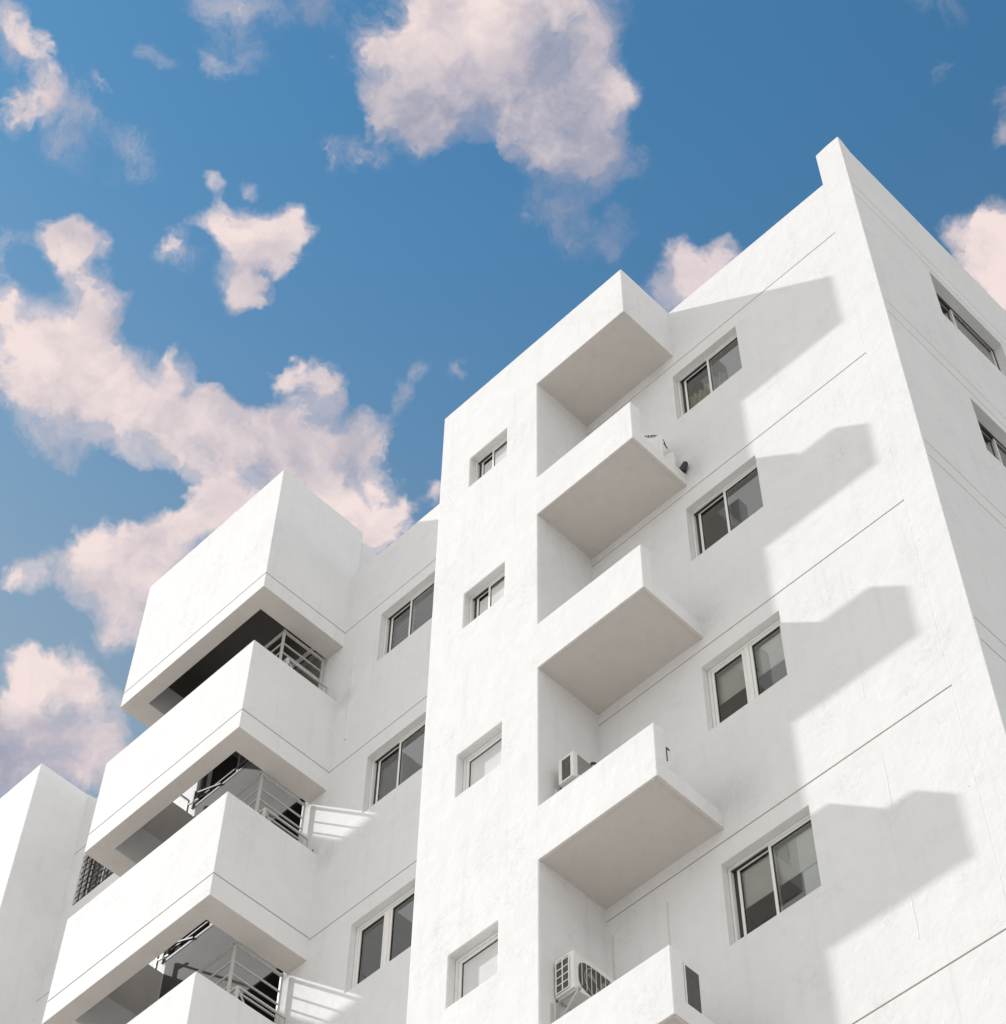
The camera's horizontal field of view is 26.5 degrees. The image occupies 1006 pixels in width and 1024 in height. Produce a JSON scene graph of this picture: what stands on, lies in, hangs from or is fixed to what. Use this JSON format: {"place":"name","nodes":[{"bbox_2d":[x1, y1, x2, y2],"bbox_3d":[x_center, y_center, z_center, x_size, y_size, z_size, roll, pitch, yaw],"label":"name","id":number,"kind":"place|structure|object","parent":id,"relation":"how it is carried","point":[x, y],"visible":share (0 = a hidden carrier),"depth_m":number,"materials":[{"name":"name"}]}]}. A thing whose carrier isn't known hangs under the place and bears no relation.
{"place":"outdoors","nodes":[
{"label":"outdoors","id":0,"kind":"place"},
{"bbox_2d":[0,0,1005,797],"label":"sky","id":1,"kind":"structure","parent":0,"point":[243,243],"materials":[{"name":"blue"}]},
{"label":"ground","id":2,"kind":"structure","parent":0,"visible":0},
{"bbox_2d":[0,137,1005,1023],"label":"apartment building","id":3,"kind":"structure","parent":2,"relation":"on","point":[772,617],"depth_m":24.29,"materials":[{"name":"white paint"}]},
{"bbox_2d":[79,858,112,898],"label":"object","id":4,"kind":"structure","parent":3,"relation":"in","point":[101,869],"depth_m":32.42,"materials":[{"name":"metal"}]},
{"bbox_2d":[351,887,414,988],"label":"window","id":5,"kind":"structure","parent":3,"relation":"in","point":[391,937],"depth_m":24.97,"materials":[{"name":"white metal"}]},
{"bbox_2d":[368,720,424,808],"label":"window","id":6,"kind":"structure","parent":3,"relation":"in","point":[385,777],"depth_m":27.44,"materials":[{"name":"white metal"}]},
{"bbox_2d":[383,578,434,655],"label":"window","id":7,"kind":"structure","parent":3,"relation":"in","point":[418,614],"depth_m":29.87,"materials":[{"name":"white metal"}]},
{"bbox_2d":[454,931,497,1002],"bbox_3d":[-0.199,4.431,20.631,0.677,0.672,0.090,-39,-65,24],"label":"window","id":8,"kind":"structure","parent":3,"relation":"in","point":[478,965],"depth_m":20.72,"materials":[{"name":"white metal"}]},
{"bbox_2d":[463,732,501,791],"bbox_3d":[-0.165,2.747,23.102,0.677,0.672,0.090,-39,-65,24],"label":"window","id":9,"kind":"structure","parent":3,"relation":"in","point":[487,757],"depth_m":23.21,"materials":[{"name":"white metal"}]},
{"bbox_2d":[469,571,504,622],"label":"window","id":10,"kind":"structure","parent":3,"relation":"in","point":[492,592],"depth_m":25.73,"materials":[{"name":"white metal"}]},
{"bbox_2d":[475,437,506,481],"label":"window","id":11,"kind":"structure","parent":3,"relation":"in","point":[495,455],"depth_m":28.25,"materials":[{"name":"white metal"}]},
{"bbox_2d":[555,751,591,793],"bbox_3d":[0.880,2.959,21.843,0.276,0.925,0.725,-39,-65,24],"label":"air conditioner","id":12,"kind":"object","parent":3,"relation":"attached to","point":[573,766],"visible":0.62,"depth_m":21.95,"materials":[{"name":"grey"}]},
{"bbox_2d":[550,950,614,1023],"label":"air conditioner","id":13,"kind":"object","parent":3,"relation":"on","point":[579,979],"visible":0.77,"depth_m":19.64,"materials":[{"name":"grey"}]},
{"bbox_2d":[642,434,667,453],"bbox_3d":[1.816,-0.641,26.072,0.408,0.930,0.164,-4,-56,3],"label":"air conditioner","id":14,"kind":"object","parent":3,"relation":"on","point":[655,440],"visible":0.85,"depth_m":26.28,"materials":[{"name":"white metal"}]},
{"bbox_2d":[666,452,676,465],"bbox_3d":[2.041,-0.577,25.872,0.100,0.372,0.100,-21,-58,14],"label":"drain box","id":15,"kind":"object","parent":3,"relation":"on","point":[671,457],"visible":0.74,"depth_m":25.91,"materials":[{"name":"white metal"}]},
{"bbox_2d":[679,461,687,472],"bbox_3d":[2.180,-0.543,25.763,0.087,0.140,0.060,10,-33,30],"label":"flood lamp","id":16,"kind":"object","parent":3,"relation":"attached to","point":[683,467],"visible":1,"depth_m":25.73,"materials":[{"name":"black metal"}]},
{"bbox_2d":[683,961,701,1013],"bbox_3d":[1.357,4.327,18.409,0.766,0.620,0.235,-39,-65,24],"label":"vent","id":17,"kind":"object","parent":3,"relation":"on","point":[692,989],"visible":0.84,"depth_m":18.31,"materials":[{"name":"grey metal"}]},
{"bbox_2d":[677,333,741,415],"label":"window","id":18,"kind":"structure","parent":3,"relation":"in","point":[690,394],"depth_m":27.57,"materials":[{"name":"white metal"}]},
{"bbox_2d":[691,463,762,556],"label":"window","id":19,"kind":"structure","parent":3,"relation":"in","point":[735,508],"depth_m":25.21,"materials":[{"name":"white metal"}]},
{"bbox_2d":[707,619,788,727],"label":"window","id":20,"kind":"structure","parent":3,"relation":"in","point":[760,663],"depth_m":22.42,"materials":[{"name":"white metal"}]},
{"bbox_2d":[728,814,820,941],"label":"window","id":21,"kind":"structure","parent":3,"relation":"in","point":[784,870],"depth_m":19.96,"materials":[{"name":"white metal"}]},
{"bbox_2d":[936,293,1000,370],"bbox_3d":[5.916,-2.245,27.546,0.091,1.117,1.522,-39,-65,24],"label":"window","id":22,"kind":"structure","parent":3,"relation":"in","point":[946,309],"depth_m":27.94,"materials":[{"name":"metal"}]},
{"bbox_2d":[978,421,1005,466],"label":"window","id":23,"kind":"structure","parent":3,"relation":"in","point":[992,444],"depth_m":25.23,"materials":[{"name":"metal"}]}
]}

